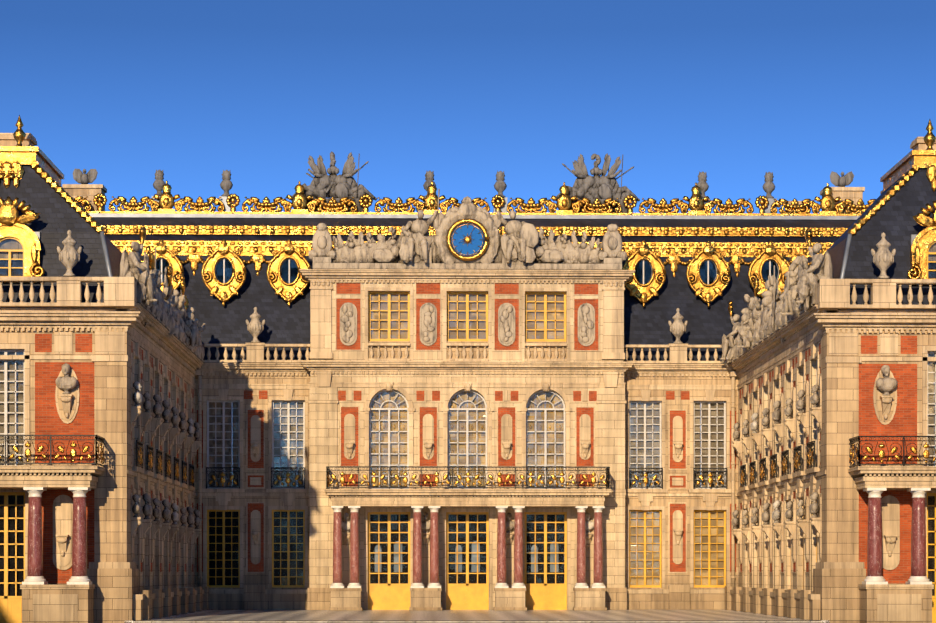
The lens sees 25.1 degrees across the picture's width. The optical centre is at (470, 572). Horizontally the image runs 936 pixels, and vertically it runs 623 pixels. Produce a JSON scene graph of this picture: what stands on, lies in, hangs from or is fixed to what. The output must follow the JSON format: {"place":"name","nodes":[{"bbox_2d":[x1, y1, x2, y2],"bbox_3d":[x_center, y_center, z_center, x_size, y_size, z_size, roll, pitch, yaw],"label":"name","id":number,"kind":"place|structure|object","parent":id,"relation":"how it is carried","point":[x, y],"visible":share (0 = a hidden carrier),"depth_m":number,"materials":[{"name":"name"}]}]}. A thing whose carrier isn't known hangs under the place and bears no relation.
{"place":"outdoors","nodes":[
{"label":"outdoors","id":0,"kind":"place"},
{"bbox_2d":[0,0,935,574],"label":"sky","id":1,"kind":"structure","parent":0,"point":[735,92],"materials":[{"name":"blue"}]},
{"bbox_2d":[124,610,827,622],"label":"courtyard pavement","id":2,"kind":"structure","parent":0,"point":[240,615],"depth_m":70.00,"materials":[{"name":"beige stone"}]},
{"bbox_2d":[195,361,737,609],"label":"facade wall","id":3,"kind":"structure","parent":2,"relation":"on","point":[338,396],"depth_m":80.44,"materials":[{"name":"stone"}]},
{"bbox_2d":[204,343,724,363],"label":"balustrade","id":4,"kind":"object","parent":3,"relation":"on","point":[677,353],"visible":0.96,"depth_m":80.75,"materials":[{"name":"stone"}]},
{"bbox_2d":[246,307,264,342],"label":"urn","id":5,"kind":"object","parent":4,"relation":"on","point":[255,327],"visible":0.96,"depth_m":80.74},
{"bbox_2d":[668,308,687,343],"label":"urn","id":6,"kind":"object","parent":4,"relation":"on","point":[677,327],"visible":0.98,"depth_m":81.05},
{"bbox_2d":[207,292,725,609],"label":"facade windows","id":7,"kind":"structure","parent":3,"relation":"attached to","point":[467,316],"depth_m":80.84,"materials":[{"name":"gold glass"}]},
{"bbox_2d":[196,370,736,588],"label":"pilasters","id":8,"kind":"object","parent":3,"relation":"attached to","point":[199,374],"visible":0.9,"depth_m":81.08,"materials":[{"name":"stone"}]},
{"bbox_2d":[299,269,634,361],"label":"attic wall","id":9,"kind":"structure","parent":3,"relation":"on","point":[339,315],"depth_m":80.36,"materials":[{"name":"stone"}]},
{"bbox_2d":[308,189,626,269],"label":"clock group sculpture","id":10,"kind":"object","parent":9,"relation":"on","point":[518,245],"visible":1,"depth_m":80.17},
{"bbox_2d":[446,218,488,260],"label":"clock","id":11,"kind":"object","parent":10,"relation":"in","point":[467,239],"visible":1,"depth_m":79.99,"materials":[{"name":"blue"}]},
{"bbox_2d":[342,512,593,532],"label":"portico busts","id":12,"kind":"object","parent":3,"relation":"attached to","point":[589,525],"visible":0.88,"depth_m":80.07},
{"bbox_2d":[89,213,859,360],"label":"roof","id":13,"kind":"structure","parent":3,"relation":"on","point":[647,324],"depth_m":82.64,"materials":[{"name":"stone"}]},
{"bbox_2d":[62,169,106,210],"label":"chimney","id":14,"kind":"object","parent":13,"relation":"on","point":[84,188],"visible":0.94,"depth_m":85.77,"materials":[{"name":"stone"}]},
{"bbox_2d":[152,169,164,210],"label":"fire pot","id":15,"kind":"object","parent":13,"relation":"on","point":[158,183],"visible":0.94,"depth_m":85.76,"materials":[{"name":"grey stone"}]},
{"bbox_2d":[219,170,233,211],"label":"fire pot","id":16,"kind":"object","parent":13,"relation":"on","point":[226,184],"visible":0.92,"depth_m":85.80,"materials":[{"name":"grey stone"}]},
{"bbox_2d":[292,151,376,211],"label":"sculpture groups","id":17,"kind":"object","parent":13,"relation":"on","point":[323,184],"visible":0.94,"depth_m":86.02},
{"bbox_2d":[423,170,435,211],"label":"fire pot","id":18,"kind":"object","parent":13,"relation":"on","point":[429,176],"visible":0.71,"depth_m":85.99,"materials":[{"name":"grey stone"}]},
{"bbox_2d":[156,258,778,283],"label":"oval windows","id":19,"kind":"structure","parent":13,"relation":"in","point":[221,264],"depth_m":82.18,"materials":[{"name":"glass"}]},
{"bbox_2d":[74,181,875,307],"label":"gilded roof ornament","id":20,"kind":"object","parent":13,"relation":"on","point":[651,253],"visible":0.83,"depth_m":83.56,"materials":[{"name":"gold metal"}]},
{"bbox_2d":[493,171,506,212],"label":"fire pot","id":21,"kind":"object","parent":13,"relation":"on","point":[500,185],"visible":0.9,"depth_m":86.03,"materials":[{"name":"grey stone"}]},
{"bbox_2d":[553,153,639,212],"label":"sculpture groups","id":22,"kind":"object","parent":13,"relation":"on","point":[602,187],"visible":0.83,"depth_m":86.22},
{"bbox_2d":[697,171,709,212],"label":"fire pot","id":23,"kind":"object","parent":13,"relation":"on","point":[702,184],"visible":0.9,"depth_m":86.20,"materials":[{"name":"grey stone"}]},
{"bbox_2d":[762,172,776,212],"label":"fire pot","id":24,"kind":"object","parent":13,"relation":"on","point":[768,186],"visible":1,"depth_m":86.23,"materials":[{"name":"grey stone"}]},
{"bbox_2d":[786,171,864,213],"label":"chimney","id":25,"kind":"object","parent":13,"relation":"on","point":[843,192],"visible":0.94,"depth_m":86.38,"materials":[{"name":"stone"}]},
{"bbox_2d":[325,489,611,610],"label":"portico columns","id":26,"kind":"structure","parent":2,"relation":"on","point":[507,598],"depth_m":79.07,"materials":[{"name":"stone"}]},
{"bbox_2d":[206,466,726,488],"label":"balcony railings","id":27,"kind":"object","parent":26,"relation":"on","point":[490,476],"visible":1,"depth_m":78.88,"materials":[{"name":"metal"}]},
{"label":"ground","id":28,"kind":"structure","parent":0,"visible":0},
{"bbox_2d":[0,303,208,622],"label":"wing wall","id":29,"kind":"structure","parent":28,"relation":"on","point":[139,568],"depth_m":62.62,"materials":[{"name":"beige stone"}]},
{"bbox_2d":[0,350,24,622],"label":"wing windows","id":30,"kind":"structure","parent":29,"relation":"attached to","point":[12,504],"depth_m":62.82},
{"bbox_2d":[0,465,104,622],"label":"columned portico","id":31,"kind":"structure","parent":29,"relation":"attached to","point":[70,601],"depth_m":61.28,"materials":[{"name":"beige stone"}]},
{"bbox_2d":[0,115,112,282],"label":"gilded roof trim","id":32,"kind":"structure","parent":29,"relation":"on","point":[13,159],"depth_m":63.51,"materials":[{"name":"gold metal"}]},
{"bbox_2d":[0,133,121,308],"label":"wing roof","id":33,"kind":"structure","parent":29,"relation":"on","point":[56,220],"depth_m":63.48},
{"bbox_2d":[0,237,23,276],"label":"dormer window","id":34,"kind":"structure","parent":33,"relation":"in","point":[9,250],"depth_m":63.14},
{"bbox_2d":[57,230,81,276],"bbox_3d":[-11.938,-9.494,62.482,0.617,1.400,0.625,0,0,-37],"label":"urn","id":35,"kind":"object","parent":29,"relation":"on","point":[69,256],"visible":1,"depth_m":62.34,"materials":[{"name":"beige stone"}]},
{"bbox_2d":[0,277,149,309],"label":"balustrade","id":36,"kind":"object","parent":29,"relation":"on","point":[120,291],"visible":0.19,"depth_m":62.33,"materials":[{"name":"beige stone"}]},
{"bbox_2d":[0,435,193,486],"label":"balcony railings","id":37,"kind":"object","parent":29,"relation":"attached to","point":[73,452],"visible":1,"depth_m":61.16,"materials":[{"name":"gold metal"}]},
{"bbox_2d":[55,363,200,528],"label":"busts","id":38,"kind":"object","parent":29,"relation":"attached to","point":[66,383],"visible":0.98,"depth_m":68.27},
{"bbox_2d":[119,226,156,307],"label":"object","id":39,"kind":"object","parent":29,"relation":"on","point":[131,265],"visible":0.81,"depth_m":63.07,"materials":[{"name":"beige stone"}]},
{"bbox_2d":[140,269,150,311],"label":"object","id":40,"kind":"object","parent":29,"relation":"on","point":[147,307],"visible":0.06,"depth_m":64.57,"materials":[{"name":"grey stone"}]},
{"bbox_2d":[141,247,156,327],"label":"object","id":41,"kind":"object","parent":29,"relation":"on","point":[152,308],"visible":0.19,"depth_m":66.01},
{"bbox_2d":[144,252,166,325],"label":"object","id":42,"kind":"object","parent":29,"relation":"on","point":[149,260],"visible":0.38,"depth_m":68.14,"materials":[{"name":"beige stone"}]},
{"bbox_2d":[149,273,161,321],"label":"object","id":43,"kind":"object","parent":29,"relation":"on","point":[158,312],"visible":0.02,"depth_m":66.94,"materials":[{"name":"grey stone"}]},
{"bbox_2d":[157,285,169,329],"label":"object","id":44,"kind":"object","parent":29,"relation":"on","point":[166,308],"visible":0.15,"depth_m":69.30,"materials":[{"name":"grey stone"}]},
{"bbox_2d":[159,266,174,340],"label":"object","id":45,"kind":"object","parent":29,"relation":"on","point":[167,292],"visible":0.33,"depth_m":70.09,"materials":[{"name":"beige stone"}]},
{"bbox_2d":[163,267,184,341],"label":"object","id":46,"kind":"object","parent":29,"relation":"on","point":[174,298],"visible":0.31,"depth_m":72.91,"materials":[{"name":"beige stone"}]},
{"bbox_2d":[170,300,179,337],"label":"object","id":47,"kind":"object","parent":29,"relation":"on","point":[176,329],"visible":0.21,"depth_m":71.70,"materials":[{"name":"grey stone"}]},
{"bbox_2d":[175,304,185,345],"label":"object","id":48,"kind":"object","parent":29,"relation":"on","point":[182,324],"visible":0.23,"depth_m":74.09,"materials":[{"name":"grey stone"}]},
{"bbox_2d":[180,292,197,355],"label":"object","id":49,"kind":"object","parent":29,"relation":"on","point":[190,311],"visible":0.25,"depth_m":77.69,"materials":[{"name":"beige stone"}]},
{"bbox_2d":[178,275,201,349],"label":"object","id":50,"kind":"object","parent":29,"relation":"on","point":[191,332],"visible":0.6,"depth_m":75.10,"materials":[{"name":"beige stone"}]},
{"bbox_2d":[193,320,200,359],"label":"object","id":51,"kind":"object","parent":29,"relation":"on","point":[198,352],"visible":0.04,"depth_m":78.82,"materials":[{"name":"grey stone"}]},
{"bbox_2d":[194,318,205,370],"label":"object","id":52,"kind":"object","parent":29,"relation":"on","point":[202,347],"visible":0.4,"depth_m":80.03,"materials":[{"name":"grey stone"}]},
{"bbox_2d":[133,620,821,622],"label":"court steps","id":53,"kind":"structure","parent":28,"relation":"on","point":[549,621],"depth_m":62.30,"materials":[{"name":"stone"}]},
{"bbox_2d":[725,305,935,622],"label":"wing wall","id":54,"kind":"structure","parent":28,"relation":"on","point":[782,572],"depth_m":63.12,"materials":[{"name":"beige stone"}]},
{"bbox_2d":[720,301,740,366],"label":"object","id":55,"kind":"object","parent":54,"relation":"on","point":[728,345],"visible":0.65,"depth_m":80.32,"materials":[{"name":"beige stone"}]},
{"bbox_2d":[733,321,742,360],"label":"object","id":56,"kind":"object","parent":54,"relation":"on","point":[736,343],"visible":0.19,"depth_m":79.26,"materials":[{"name":"beige stone"}]},
{"bbox_2d":[738,294,754,356],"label":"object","id":57,"kind":"object","parent":54,"relation":"on","point":[746,313],"visible":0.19,"depth_m":78.12,"materials":[{"name":"beige stone"}]},
{"bbox_2d":[736,278,764,350],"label":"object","id":58,"kind":"object","parent":54,"relation":"on","point":[745,332],"visible":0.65,"depth_m":75.49,"materials":[{"name":"beige stone"}]},
{"bbox_2d":[752,305,763,346],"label":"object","id":59,"kind":"object","parent":54,"relation":"on","point":[756,337],"visible":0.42,"depth_m":74.45,"materials":[{"name":"beige stone"}]},
{"bbox_2d":[762,298,772,339],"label":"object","id":60,"kind":"object","parent":54,"relation":"on","point":[765,330],"visible":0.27,"depth_m":72.10,"materials":[{"name":"beige stone"}]},
{"bbox_2d":[758,275,780,342],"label":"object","id":61,"kind":"object","parent":54,"relation":"on","point":[767,295],"visible":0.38,"depth_m":73.30,"materials":[{"name":"beige stone"}]},
{"bbox_2d":[767,265,785,343],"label":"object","id":62,"kind":"object","parent":54,"relation":"on","point":[772,325],"visible":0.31,"depth_m":70.69,"materials":[{"name":"beige stone"}]},
{"bbox_2d":[774,286,784,331],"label":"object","id":63,"kind":"object","parent":54,"relation":"on","point":[779,309],"visible":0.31,"depth_m":69.62,"materials":[{"name":"beige stone"}]},
{"bbox_2d":[780,256,802,327],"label":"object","id":64,"kind":"object","parent":54,"relation":"on","point":[793,271],"visible":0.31,"depth_m":68.54,"materials":[{"name":"beige stone"}]},
{"bbox_2d":[787,276,797,322],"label":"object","id":65,"kind":"object","parent":54,"relation":"on","point":[790,318],"visible":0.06,"depth_m":67.13,"materials":[{"name":"grey stone"}]},
{"bbox_2d":[781,255,808,318],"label":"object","id":66,"kind":"object","parent":54,"relation":"on","point":[790,293],"visible":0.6,"depth_m":65.93,"materials":[{"name":"beige stone"}]},
{"bbox_2d":[796,228,832,312],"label":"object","id":67,"kind":"object","parent":54,"relation":"on","point":[821,267],"visible":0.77,"depth_m":63.48,"materials":[{"name":"beige stone"}]},
{"bbox_2d":[732,365,897,528],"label":"busts","id":68,"kind":"object","parent":54,"relation":"attached to","point":[886,384],"visible":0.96,"depth_m":68.66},
{"bbox_2d":[740,436,935,486],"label":"balcony railings","id":69,"kind":"object","parent":54,"relation":"attached to","point":[881,453],"visible":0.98,"depth_m":62.45,"materials":[{"name":"metal"}]},
{"bbox_2d":[760,279,935,326],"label":"balustrade","id":70,"kind":"object","parent":54,"relation":"on","point":[832,293],"visible":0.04,"depth_m":62.80,"materials":[{"name":"beige stone"}]},
{"bbox_2d":[871,232,895,278],"bbox_3d":[12.357,-9.494,62.952,0.617,1.400,0.625,0,0,35],"label":"urn","id":71,"kind":"object","parent":70,"relation":"on","point":[883,258],"visible":0.98,"depth_m":62.81,"materials":[{"name":"beige stone"}]},
{"bbox_2d":[816,351,935,622],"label":"wing windows","id":72,"kind":"structure","parent":54,"relation":"attached to","point":[931,497],"depth_m":63.38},
{"bbox_2d":[823,137,935,310],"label":"wing roof","id":73,"kind":"structure","parent":54,"relation":"on","point":[895,222],"depth_m":63.98,"materials":[{"name":"grey stone"}]},
{"bbox_2d":[840,119,935,278],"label":"gilded roof trim","id":74,"kind":"structure","parent":73,"relation":"on","point":[908,166],"depth_m":64.08,"materials":[{"name":"gold metal"}]},
{"bbox_2d":[927,241,935,278],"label":"dormer window","id":75,"kind":"structure","parent":73,"relation":"attached to","point":[931,252],"depth_m":63.68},
{"bbox_2d":[848,466,935,622],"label":"columned portico","id":76,"kind":"structure","parent":54,"relation":"attached to","point":[881,600],"depth_m":61.77,"materials":[{"name":"beige stone"}]}
]}

